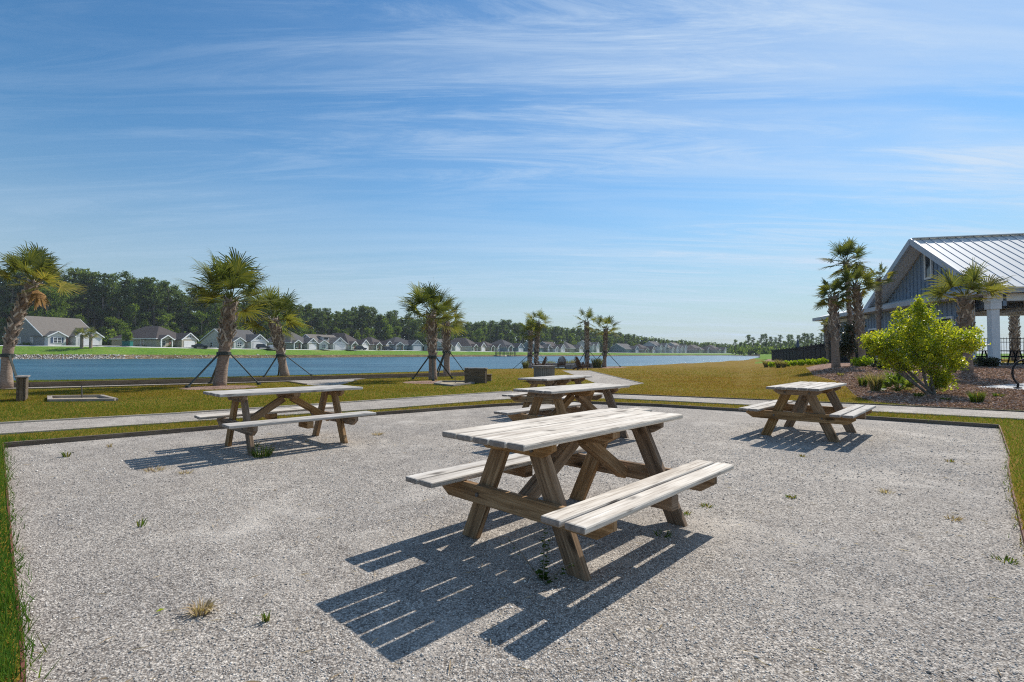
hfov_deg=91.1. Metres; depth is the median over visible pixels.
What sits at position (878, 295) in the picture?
palm tree
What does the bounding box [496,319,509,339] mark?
pine tree
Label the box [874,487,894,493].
weed
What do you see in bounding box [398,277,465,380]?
palm tree
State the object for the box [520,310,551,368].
palm tree
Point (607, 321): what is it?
palm tree
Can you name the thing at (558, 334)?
pine tree
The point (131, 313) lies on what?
broadleaf tree
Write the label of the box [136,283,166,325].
pine tree
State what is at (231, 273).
palm tree
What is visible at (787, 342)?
pine tree
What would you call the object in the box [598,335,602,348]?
broadleaf tree
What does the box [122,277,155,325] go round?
pine tree
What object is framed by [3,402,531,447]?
walkway
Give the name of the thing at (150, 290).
pine tree
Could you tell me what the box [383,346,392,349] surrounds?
parked car
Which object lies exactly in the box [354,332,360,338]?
broadleaf tree
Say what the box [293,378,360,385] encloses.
court entrance gravel
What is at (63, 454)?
weed
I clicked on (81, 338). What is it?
palm tree
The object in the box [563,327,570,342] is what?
pine tree
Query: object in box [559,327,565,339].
pine tree
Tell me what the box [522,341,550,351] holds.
house
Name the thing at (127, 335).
yard shrub
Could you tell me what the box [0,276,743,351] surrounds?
distant wood
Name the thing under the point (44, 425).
gravel path
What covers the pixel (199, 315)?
broadleaf tree
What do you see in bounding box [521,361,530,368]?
ornamental grass
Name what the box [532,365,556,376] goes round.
planked bin
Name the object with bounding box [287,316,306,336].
broadleaf tree
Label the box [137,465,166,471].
weed
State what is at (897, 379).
palmetto
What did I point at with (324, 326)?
pine tree
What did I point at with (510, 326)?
pine tree
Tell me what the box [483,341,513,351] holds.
house
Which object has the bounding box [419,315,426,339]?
pine tree
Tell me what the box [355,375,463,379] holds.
court curb
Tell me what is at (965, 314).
palm tree
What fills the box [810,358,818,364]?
hedge shrub
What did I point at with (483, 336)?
broadleaf tree
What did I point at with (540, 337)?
broadleaf tree
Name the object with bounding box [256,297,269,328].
pine tree
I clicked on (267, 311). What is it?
pine tree
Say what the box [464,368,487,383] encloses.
pit backboard
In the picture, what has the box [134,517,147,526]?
weed
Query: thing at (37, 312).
broadleaf tree
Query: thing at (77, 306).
pine tree
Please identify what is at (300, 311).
pine tree
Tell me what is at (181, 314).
pine tree
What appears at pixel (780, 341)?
pine tree
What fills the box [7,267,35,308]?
pine tree
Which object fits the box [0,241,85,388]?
palm tree
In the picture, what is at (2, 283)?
pine tree
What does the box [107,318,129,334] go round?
broadleaf tree
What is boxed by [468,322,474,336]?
pine tree
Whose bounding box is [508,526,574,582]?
leafy weed
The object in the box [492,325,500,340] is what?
pine tree
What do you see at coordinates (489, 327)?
pine tree
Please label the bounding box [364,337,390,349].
house
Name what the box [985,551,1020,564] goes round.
weed
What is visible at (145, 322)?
broadleaf tree
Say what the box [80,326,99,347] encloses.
palm tree
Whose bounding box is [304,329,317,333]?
broadleaf tree
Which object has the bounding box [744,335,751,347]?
pine tree
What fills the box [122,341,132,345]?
utility box
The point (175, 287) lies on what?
pine tree
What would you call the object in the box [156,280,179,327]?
pine tree
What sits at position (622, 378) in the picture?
path edging
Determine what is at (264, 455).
weed
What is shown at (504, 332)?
pine tree
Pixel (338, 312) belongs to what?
pine tree
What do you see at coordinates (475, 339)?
broadleaf tree
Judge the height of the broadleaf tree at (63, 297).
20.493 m
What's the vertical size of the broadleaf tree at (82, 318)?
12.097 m
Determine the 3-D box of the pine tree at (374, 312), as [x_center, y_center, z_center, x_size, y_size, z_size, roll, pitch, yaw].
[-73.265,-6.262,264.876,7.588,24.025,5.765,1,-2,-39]
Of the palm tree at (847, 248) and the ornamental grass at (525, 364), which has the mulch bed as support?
the palm tree at (847, 248)
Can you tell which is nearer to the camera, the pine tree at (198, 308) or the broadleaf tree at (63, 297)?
the broadleaf tree at (63, 297)
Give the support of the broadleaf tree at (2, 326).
on the lawn at (98, 350)
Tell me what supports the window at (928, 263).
in the pavilion
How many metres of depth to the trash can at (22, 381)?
12.54 m
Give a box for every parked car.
[191,344,209,347]
[255,344,269,348]
[355,346,366,349]
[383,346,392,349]
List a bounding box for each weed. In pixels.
[60,451,70,456]
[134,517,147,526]
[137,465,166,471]
[177,596,225,618]
[239,443,278,457]
[252,610,271,622]
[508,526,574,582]
[653,529,674,536]
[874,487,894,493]
[944,515,966,520]
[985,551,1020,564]
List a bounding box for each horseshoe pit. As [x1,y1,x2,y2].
[47,386,117,401]
[434,380,474,385]
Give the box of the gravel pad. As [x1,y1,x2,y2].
[4,404,1023,681]
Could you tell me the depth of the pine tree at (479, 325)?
315.60 m
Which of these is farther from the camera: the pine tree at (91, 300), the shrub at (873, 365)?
the pine tree at (91, 300)
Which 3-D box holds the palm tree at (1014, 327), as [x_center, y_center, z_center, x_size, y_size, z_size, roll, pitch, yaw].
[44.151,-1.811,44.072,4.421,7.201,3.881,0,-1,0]
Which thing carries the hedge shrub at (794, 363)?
on the lawn at (6, 645)
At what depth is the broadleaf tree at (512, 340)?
323.95 m
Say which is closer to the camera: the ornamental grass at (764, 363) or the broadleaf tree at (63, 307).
the ornamental grass at (764, 363)
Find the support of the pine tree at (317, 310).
on the lawn at (98, 350)
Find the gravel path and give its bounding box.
[0,371,1023,432]
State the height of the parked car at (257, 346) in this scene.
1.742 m
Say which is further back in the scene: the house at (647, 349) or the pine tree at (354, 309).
the house at (647, 349)
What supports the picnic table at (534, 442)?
on the gravel pad
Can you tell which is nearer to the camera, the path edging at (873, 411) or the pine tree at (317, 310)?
the path edging at (873, 411)
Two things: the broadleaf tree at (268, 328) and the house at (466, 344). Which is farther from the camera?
the house at (466, 344)
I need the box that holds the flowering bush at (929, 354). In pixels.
[857,294,990,394]
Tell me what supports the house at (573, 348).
on the lawn at (98, 350)
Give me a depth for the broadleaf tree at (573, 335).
358.29 m
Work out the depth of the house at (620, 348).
378.13 m
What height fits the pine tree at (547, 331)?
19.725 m
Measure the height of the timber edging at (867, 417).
0.125 m
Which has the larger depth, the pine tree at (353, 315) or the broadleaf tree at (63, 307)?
the pine tree at (353, 315)
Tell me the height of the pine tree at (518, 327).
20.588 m
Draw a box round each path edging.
[0,391,511,423]
[0,398,510,434]
[589,370,643,385]
[613,393,1023,411]
[614,398,1023,419]
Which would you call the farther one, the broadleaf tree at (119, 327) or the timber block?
the broadleaf tree at (119, 327)
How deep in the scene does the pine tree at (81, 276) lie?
183.01 m
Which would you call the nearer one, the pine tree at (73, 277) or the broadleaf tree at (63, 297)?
the broadleaf tree at (63, 297)
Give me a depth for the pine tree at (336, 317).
251.13 m
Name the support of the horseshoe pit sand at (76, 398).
on the lawn at (6, 645)
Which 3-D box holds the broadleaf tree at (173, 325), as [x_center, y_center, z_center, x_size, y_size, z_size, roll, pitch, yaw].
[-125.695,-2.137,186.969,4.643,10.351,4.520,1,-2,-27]
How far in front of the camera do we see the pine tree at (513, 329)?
336.81 m
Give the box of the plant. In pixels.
[913,392,924,396]
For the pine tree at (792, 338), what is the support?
on the lawn at (98, 350)
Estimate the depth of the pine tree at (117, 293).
183.32 m
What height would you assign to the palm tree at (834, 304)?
4.458 m
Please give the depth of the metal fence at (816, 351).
53.01 m
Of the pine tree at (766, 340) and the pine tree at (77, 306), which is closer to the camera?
the pine tree at (77, 306)
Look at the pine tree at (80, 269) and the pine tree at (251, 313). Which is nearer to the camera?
the pine tree at (80, 269)
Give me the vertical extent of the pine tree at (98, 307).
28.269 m
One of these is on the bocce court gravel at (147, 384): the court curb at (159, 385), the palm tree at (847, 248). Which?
the court curb at (159, 385)
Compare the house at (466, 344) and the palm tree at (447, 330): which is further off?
the house at (466, 344)
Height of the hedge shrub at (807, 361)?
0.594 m
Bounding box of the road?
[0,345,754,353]
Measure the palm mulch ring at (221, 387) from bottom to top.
0.001 m
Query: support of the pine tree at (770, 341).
on the lawn at (98, 350)
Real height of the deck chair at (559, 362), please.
1.002 m
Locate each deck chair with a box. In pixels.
[535,357,546,364]
[556,356,565,368]
[572,356,587,369]
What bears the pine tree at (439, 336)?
on the lawn at (98, 350)
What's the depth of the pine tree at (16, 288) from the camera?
177.48 m
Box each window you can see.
[53,337,61,342]
[868,328,876,334]
[923,254,932,279]
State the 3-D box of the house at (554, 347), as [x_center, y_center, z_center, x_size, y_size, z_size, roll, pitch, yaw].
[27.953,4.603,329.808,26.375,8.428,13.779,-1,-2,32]
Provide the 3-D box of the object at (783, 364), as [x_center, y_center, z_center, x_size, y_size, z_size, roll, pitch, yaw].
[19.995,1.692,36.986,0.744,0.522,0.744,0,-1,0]
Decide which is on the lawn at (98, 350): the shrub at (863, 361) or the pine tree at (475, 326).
the pine tree at (475, 326)
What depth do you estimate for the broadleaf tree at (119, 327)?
173.37 m
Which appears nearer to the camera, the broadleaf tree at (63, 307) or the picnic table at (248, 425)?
the picnic table at (248, 425)
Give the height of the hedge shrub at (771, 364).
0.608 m
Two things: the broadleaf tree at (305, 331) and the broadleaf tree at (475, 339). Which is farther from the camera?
the broadleaf tree at (475, 339)
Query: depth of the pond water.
62.78 m
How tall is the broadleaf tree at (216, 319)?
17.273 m
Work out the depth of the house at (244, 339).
179.04 m
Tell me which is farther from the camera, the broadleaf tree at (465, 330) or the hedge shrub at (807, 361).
the broadleaf tree at (465, 330)
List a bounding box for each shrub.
[121,329,132,340]
[768,362,775,366]
[789,360,798,365]
[797,359,805,365]
[803,359,811,364]
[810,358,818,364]
[818,357,828,363]
[850,355,873,366]
[870,358,907,368]
[975,356,1002,366]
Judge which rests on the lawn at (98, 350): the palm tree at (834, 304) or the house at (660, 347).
the house at (660, 347)
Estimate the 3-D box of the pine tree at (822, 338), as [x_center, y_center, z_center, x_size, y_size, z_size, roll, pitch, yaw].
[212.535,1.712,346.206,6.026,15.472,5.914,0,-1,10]
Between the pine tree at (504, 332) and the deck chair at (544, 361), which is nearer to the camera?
the deck chair at (544, 361)
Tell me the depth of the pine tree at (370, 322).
261.94 m
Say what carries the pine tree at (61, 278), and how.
on the lawn at (98, 350)
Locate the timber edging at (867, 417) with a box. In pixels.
[572,401,998,427]
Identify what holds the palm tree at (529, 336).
on the palm mulch ring
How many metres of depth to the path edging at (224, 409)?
10.18 m
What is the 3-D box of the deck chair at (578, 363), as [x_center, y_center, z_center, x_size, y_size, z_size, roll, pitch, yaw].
[5.073,1.639,37.416,1.001,1.002,0.780,1,-2,-28]
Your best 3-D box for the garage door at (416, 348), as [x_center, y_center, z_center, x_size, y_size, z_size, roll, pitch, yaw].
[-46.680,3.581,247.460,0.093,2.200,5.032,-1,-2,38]
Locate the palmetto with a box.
[879,371,918,391]
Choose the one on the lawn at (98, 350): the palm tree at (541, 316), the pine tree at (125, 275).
the pine tree at (125, 275)
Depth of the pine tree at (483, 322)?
322.29 m
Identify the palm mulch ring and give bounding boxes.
[180,385,255,389]
[403,381,437,383]
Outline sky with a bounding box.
[0,0,1023,381]
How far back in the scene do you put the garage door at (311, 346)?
202.21 m
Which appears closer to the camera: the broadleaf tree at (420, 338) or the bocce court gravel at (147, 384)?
the bocce court gravel at (147, 384)
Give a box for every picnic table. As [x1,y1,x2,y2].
[194,385,375,455]
[405,408,733,581]
[494,383,651,437]
[502,375,602,413]
[738,381,875,442]
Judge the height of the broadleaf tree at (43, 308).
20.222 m
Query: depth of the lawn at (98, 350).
160.12 m
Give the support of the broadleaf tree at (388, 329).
on the lawn at (98, 350)
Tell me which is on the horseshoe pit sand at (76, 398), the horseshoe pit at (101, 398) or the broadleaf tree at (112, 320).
the horseshoe pit at (101, 398)
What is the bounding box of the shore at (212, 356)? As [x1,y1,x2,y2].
[0,354,737,358]
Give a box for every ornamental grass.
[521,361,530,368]
[590,358,599,367]
[593,358,603,367]
[761,359,770,366]
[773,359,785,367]
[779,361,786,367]
[855,375,872,385]
[861,370,889,391]
[965,391,987,402]
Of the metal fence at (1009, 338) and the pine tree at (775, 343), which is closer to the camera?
the metal fence at (1009, 338)
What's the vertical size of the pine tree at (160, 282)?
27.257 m
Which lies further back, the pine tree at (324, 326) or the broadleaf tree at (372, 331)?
the broadleaf tree at (372, 331)
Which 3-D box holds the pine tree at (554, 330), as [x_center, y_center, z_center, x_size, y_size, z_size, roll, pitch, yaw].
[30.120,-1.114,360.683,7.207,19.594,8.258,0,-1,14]
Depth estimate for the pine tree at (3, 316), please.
179.33 m
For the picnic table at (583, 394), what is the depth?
7.23 m
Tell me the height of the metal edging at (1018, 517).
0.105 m
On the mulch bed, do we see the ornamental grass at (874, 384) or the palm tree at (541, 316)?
the ornamental grass at (874, 384)
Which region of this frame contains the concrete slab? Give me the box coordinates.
[980,383,1023,389]
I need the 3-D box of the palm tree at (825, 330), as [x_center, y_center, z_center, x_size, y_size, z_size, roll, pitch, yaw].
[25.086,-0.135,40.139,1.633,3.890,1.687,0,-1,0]
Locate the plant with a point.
(919, 394)
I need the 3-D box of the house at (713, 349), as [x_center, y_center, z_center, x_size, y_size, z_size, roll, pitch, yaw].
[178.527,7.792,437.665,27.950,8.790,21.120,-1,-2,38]
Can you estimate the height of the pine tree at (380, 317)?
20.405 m
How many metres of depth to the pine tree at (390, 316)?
268.42 m
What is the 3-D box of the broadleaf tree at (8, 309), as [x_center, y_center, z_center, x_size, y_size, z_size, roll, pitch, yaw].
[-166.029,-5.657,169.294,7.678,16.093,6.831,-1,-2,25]
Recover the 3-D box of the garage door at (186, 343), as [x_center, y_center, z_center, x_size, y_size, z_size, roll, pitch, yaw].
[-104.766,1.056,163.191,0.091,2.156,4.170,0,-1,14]
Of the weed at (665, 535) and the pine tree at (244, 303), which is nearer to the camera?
the weed at (665, 535)
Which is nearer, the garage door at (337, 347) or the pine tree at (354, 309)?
the garage door at (337, 347)
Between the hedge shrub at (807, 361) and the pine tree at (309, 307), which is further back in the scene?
the pine tree at (309, 307)
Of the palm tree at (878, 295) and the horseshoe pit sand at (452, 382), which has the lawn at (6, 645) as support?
the horseshoe pit sand at (452, 382)
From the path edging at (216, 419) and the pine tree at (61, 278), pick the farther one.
the pine tree at (61, 278)
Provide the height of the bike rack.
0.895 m
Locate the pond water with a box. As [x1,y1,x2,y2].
[0,355,757,380]
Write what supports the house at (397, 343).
on the lawn at (98, 350)
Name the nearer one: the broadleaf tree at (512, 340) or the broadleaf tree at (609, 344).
the broadleaf tree at (512, 340)
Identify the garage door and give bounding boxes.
[79,338,98,344]
[184,341,194,347]
[309,344,315,348]
[335,344,344,349]
[413,346,420,350]
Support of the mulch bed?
on the lawn at (6, 645)
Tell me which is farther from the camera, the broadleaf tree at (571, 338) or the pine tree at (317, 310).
the broadleaf tree at (571, 338)
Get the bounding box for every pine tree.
[0,267,11,318]
[0,272,27,317]
[0,278,4,307]
[1,271,25,306]
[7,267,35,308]
[29,272,58,313]
[38,271,72,300]
[59,283,85,318]
[66,267,82,317]
[71,268,92,318]
[71,270,102,325]
[75,271,110,329]
[89,273,115,334]
[96,273,123,328]
[104,286,130,322]
[108,271,135,328]
[120,281,137,325]
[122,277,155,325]
[133,277,158,323]
[134,277,165,325]
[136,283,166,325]
[155,280,177,326]
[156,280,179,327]
[167,284,185,321]
[169,291,197,332]
[183,299,194,332]
[185,287,207,334]
[189,290,214,329]
[199,296,214,333]
[204,290,222,321]
[236,306,244,329]
[238,299,255,330]
[240,297,259,331]
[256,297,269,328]
[261,310,270,333]
[290,305,304,330]
[298,305,314,327]
[301,303,318,333]
[310,308,322,332]
[317,311,330,334]
[322,307,334,334]
[330,311,342,331]
[332,314,342,332]
[337,310,352,333]
[346,311,360,336]
[347,306,359,338]
[354,304,370,338]
[360,306,377,330]
[369,307,378,334]
[373,314,386,340]
[380,317,387,340]
[385,311,397,333]
[392,310,402,335]
[395,318,406,337]
[402,312,412,339]
[407,320,420,339]
[412,318,421,339]
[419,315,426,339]
[437,322,441,338]
[461,321,472,339]
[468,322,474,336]
[473,321,478,332]
[477,322,482,335]
[481,320,486,336]
[486,320,494,342]
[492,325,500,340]
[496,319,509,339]
[499,321,507,339]
[506,319,512,341]
[511,322,518,337]
[514,322,522,341]
[543,325,551,340]
[550,326,558,342]
[554,327,563,342]
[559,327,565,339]
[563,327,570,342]
[576,328,582,340]
[589,330,596,340]
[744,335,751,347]
[758,334,764,344]
[762,334,768,348]
[768,337,773,346]
[773,337,778,349]
[776,335,784,347]
[785,334,791,346]
[789,334,794,346]
[796,335,802,345]
[803,333,811,344]
[809,333,813,344]
[818,333,823,343]
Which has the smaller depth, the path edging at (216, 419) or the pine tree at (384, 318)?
the path edging at (216, 419)
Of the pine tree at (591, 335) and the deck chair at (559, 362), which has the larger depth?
the pine tree at (591, 335)
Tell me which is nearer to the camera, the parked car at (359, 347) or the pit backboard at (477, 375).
the pit backboard at (477, 375)
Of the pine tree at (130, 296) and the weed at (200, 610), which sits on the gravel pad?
the weed at (200, 610)
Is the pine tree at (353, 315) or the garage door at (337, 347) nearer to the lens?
the garage door at (337, 347)
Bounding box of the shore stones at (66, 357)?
[0,354,275,358]
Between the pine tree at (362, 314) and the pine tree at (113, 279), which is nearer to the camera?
the pine tree at (113, 279)
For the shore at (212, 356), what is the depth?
166.92 m
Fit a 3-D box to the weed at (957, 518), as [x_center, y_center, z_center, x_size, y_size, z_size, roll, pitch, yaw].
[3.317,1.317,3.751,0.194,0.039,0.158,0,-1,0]
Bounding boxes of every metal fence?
[771,343,874,361]
[976,337,1023,360]
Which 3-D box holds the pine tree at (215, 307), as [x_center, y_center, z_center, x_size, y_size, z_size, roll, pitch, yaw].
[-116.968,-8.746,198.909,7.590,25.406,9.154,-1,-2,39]
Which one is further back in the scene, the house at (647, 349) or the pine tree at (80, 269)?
the house at (647, 349)
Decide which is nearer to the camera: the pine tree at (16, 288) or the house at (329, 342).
the pine tree at (16, 288)
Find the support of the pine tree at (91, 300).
on the lawn at (98, 350)
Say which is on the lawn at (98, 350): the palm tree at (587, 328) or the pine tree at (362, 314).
the pine tree at (362, 314)
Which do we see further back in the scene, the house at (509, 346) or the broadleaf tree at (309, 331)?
the house at (509, 346)
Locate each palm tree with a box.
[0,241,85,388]
[71,327,88,347]
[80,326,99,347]
[177,247,286,387]
[238,283,312,376]
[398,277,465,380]
[423,294,467,375]
[513,317,542,368]
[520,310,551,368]
[573,306,603,366]
[594,315,620,367]
[811,277,855,367]
[817,236,873,365]
[819,315,830,362]
[828,262,881,365]
[862,263,897,358]
[917,256,1023,371]
[1008,316,1020,359]
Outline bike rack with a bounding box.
[1011,359,1023,387]
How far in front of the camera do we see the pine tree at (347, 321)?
250.19 m
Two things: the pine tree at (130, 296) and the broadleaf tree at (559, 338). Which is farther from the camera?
the broadleaf tree at (559, 338)
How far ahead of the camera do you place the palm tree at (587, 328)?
43.87 m
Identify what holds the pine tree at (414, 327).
on the lawn at (98, 350)
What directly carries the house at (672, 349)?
on the lawn at (98, 350)
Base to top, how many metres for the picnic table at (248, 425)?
0.760 m
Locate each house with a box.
[2,316,114,345]
[109,326,216,347]
[198,328,273,348]
[266,332,318,349]
[303,334,351,349]
[330,333,369,349]
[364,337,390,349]
[385,337,426,350]
[423,339,461,350]
[450,338,485,350]
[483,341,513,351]
[490,339,524,351]
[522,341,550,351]
[539,341,565,351]
[564,342,583,351]
[576,340,610,352]
[608,343,639,352]
[635,344,655,352]
[643,341,668,352]
[666,344,678,352]
[669,342,687,352]
[687,345,709,352]
[706,345,726,352]
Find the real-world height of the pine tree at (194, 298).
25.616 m
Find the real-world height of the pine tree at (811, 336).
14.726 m
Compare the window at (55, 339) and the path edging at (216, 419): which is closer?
the path edging at (216, 419)
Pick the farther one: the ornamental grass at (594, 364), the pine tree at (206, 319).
the pine tree at (206, 319)
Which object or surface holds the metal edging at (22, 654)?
on the lawn at (6, 645)
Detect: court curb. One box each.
[0,381,306,389]
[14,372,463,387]
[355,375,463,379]
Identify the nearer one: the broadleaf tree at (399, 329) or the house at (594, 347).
the broadleaf tree at (399, 329)
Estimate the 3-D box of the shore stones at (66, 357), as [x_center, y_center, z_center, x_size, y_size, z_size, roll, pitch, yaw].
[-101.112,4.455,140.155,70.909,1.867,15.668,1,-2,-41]
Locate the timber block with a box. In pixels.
[486,374,491,380]
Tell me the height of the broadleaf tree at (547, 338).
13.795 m
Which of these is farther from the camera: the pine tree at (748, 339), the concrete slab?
the pine tree at (748, 339)
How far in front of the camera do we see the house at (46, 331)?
142.73 m
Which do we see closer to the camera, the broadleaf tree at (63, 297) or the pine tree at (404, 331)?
the broadleaf tree at (63, 297)
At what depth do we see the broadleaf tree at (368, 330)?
250.49 m
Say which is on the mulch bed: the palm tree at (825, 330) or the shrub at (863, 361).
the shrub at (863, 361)
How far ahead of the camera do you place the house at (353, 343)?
224.66 m
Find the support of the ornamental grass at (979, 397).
on the mulch bed
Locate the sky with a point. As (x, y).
(674, 170)
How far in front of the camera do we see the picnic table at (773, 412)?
7.50 m
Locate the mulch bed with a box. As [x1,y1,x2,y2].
[806,362,1023,410]
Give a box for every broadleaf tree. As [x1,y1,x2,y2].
[0,318,6,344]
[2,303,26,321]
[26,286,63,317]
[36,300,65,317]
[44,288,70,317]
[44,301,72,317]
[74,313,90,327]
[99,316,118,343]
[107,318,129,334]
[110,320,125,334]
[123,303,143,330]
[135,318,150,329]
[157,315,172,330]
[158,312,181,332]
[168,322,179,332]
[188,310,211,337]
[207,306,221,331]
[263,322,268,337]
[264,313,286,338]
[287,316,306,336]
[300,324,310,334]
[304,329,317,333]
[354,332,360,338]
[362,327,371,338]
[369,327,376,338]
[376,319,393,339]
[392,325,402,337]
[415,331,423,342]
[461,329,470,339]
[472,327,483,341]
[479,326,489,341]
[508,331,516,342]
[539,331,545,342]
[542,333,550,341]
[556,336,563,343]
[567,334,573,343]
[568,333,576,344]
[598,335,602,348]
[607,336,611,348]
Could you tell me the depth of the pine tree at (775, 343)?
349.25 m
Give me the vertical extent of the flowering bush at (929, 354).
2.872 m
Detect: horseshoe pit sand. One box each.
[53,397,99,398]
[442,382,463,383]
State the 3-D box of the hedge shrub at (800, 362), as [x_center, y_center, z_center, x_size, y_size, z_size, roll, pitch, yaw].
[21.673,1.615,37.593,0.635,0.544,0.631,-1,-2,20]
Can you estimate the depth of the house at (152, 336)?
158.80 m
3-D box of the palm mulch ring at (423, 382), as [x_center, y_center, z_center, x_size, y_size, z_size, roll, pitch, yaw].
[-3.429,1.730,21.188,2.329,0.001,2.495,-1,-2,38]
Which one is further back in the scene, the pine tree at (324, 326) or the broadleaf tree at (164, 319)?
the pine tree at (324, 326)
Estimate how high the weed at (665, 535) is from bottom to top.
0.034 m
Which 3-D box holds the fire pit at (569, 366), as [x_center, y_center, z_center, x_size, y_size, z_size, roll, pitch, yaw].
[4.548,2.024,39.461,0.660,0.390,0.400,0,-1,0]
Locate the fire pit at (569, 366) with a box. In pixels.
[565,364,573,368]
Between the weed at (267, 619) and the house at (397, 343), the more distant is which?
the house at (397, 343)
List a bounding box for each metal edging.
[3,445,25,681]
[999,425,1023,543]
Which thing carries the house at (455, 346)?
on the lawn at (98, 350)
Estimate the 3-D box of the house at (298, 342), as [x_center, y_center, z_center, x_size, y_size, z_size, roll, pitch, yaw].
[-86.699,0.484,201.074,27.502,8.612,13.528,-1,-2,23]
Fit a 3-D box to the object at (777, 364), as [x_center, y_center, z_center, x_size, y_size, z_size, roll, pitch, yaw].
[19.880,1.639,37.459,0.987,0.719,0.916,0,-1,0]
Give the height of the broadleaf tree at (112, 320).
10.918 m
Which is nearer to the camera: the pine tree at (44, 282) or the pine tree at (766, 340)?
the pine tree at (44, 282)
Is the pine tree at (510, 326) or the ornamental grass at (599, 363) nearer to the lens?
the ornamental grass at (599, 363)
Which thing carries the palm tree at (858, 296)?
on the mulch bed
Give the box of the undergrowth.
[0,329,820,355]
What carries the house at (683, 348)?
on the lawn at (98, 350)
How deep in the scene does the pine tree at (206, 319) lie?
199.52 m
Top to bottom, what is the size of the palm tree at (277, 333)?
5.187 m
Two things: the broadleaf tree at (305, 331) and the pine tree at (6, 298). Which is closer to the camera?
the pine tree at (6, 298)
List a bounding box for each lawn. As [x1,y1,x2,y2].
[0,346,1022,363]
[0,358,1023,681]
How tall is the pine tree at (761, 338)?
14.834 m
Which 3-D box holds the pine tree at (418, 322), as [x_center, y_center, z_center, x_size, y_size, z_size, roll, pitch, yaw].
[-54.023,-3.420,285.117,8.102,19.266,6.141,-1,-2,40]
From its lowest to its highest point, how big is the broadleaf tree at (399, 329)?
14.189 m
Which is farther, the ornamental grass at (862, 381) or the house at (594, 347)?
the house at (594, 347)
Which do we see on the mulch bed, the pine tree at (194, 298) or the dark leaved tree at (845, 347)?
the dark leaved tree at (845, 347)
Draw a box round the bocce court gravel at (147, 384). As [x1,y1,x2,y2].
[5,379,329,388]
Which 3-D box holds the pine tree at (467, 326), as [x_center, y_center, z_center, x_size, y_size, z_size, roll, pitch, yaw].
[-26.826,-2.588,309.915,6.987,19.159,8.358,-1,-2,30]
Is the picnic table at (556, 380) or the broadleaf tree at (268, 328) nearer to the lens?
the picnic table at (556, 380)
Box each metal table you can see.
[976,350,1023,364]
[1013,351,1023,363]
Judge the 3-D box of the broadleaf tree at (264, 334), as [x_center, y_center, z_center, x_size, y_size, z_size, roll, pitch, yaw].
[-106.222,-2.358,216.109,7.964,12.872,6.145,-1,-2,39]
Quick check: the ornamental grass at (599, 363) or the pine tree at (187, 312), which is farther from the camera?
the pine tree at (187, 312)
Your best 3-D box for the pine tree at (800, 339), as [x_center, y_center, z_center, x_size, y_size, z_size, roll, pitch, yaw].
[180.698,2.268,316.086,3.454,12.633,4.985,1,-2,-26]
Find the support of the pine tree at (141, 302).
on the lawn at (98, 350)
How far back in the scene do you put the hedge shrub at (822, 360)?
35.66 m
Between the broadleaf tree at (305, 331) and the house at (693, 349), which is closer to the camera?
the broadleaf tree at (305, 331)
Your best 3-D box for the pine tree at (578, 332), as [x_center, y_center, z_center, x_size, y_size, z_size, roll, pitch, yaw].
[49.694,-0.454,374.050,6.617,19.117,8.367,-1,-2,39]
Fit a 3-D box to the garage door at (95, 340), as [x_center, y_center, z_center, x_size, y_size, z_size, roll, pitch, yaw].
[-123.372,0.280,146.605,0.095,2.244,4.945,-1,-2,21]
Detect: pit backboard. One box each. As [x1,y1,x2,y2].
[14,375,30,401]
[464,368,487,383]
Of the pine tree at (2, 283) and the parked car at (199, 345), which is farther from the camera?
the pine tree at (2, 283)
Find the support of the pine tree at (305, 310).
on the lawn at (98, 350)
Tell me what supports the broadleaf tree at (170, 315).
on the lawn at (98, 350)
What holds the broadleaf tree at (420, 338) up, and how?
on the lawn at (98, 350)
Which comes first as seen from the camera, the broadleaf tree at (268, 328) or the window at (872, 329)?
the window at (872, 329)
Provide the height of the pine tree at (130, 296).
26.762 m
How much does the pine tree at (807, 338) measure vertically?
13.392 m
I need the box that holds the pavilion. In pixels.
[812,233,1023,365]
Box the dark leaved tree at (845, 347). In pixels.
[839,321,869,365]
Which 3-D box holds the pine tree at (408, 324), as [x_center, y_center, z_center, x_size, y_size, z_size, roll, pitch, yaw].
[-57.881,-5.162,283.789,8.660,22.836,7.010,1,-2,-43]
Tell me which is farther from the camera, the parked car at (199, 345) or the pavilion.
the parked car at (199, 345)
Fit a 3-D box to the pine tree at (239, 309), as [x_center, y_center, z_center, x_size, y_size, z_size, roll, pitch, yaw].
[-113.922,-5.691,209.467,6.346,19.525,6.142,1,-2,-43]
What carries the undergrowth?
on the lawn at (98, 350)
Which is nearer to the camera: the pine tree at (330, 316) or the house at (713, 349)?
the pine tree at (330, 316)

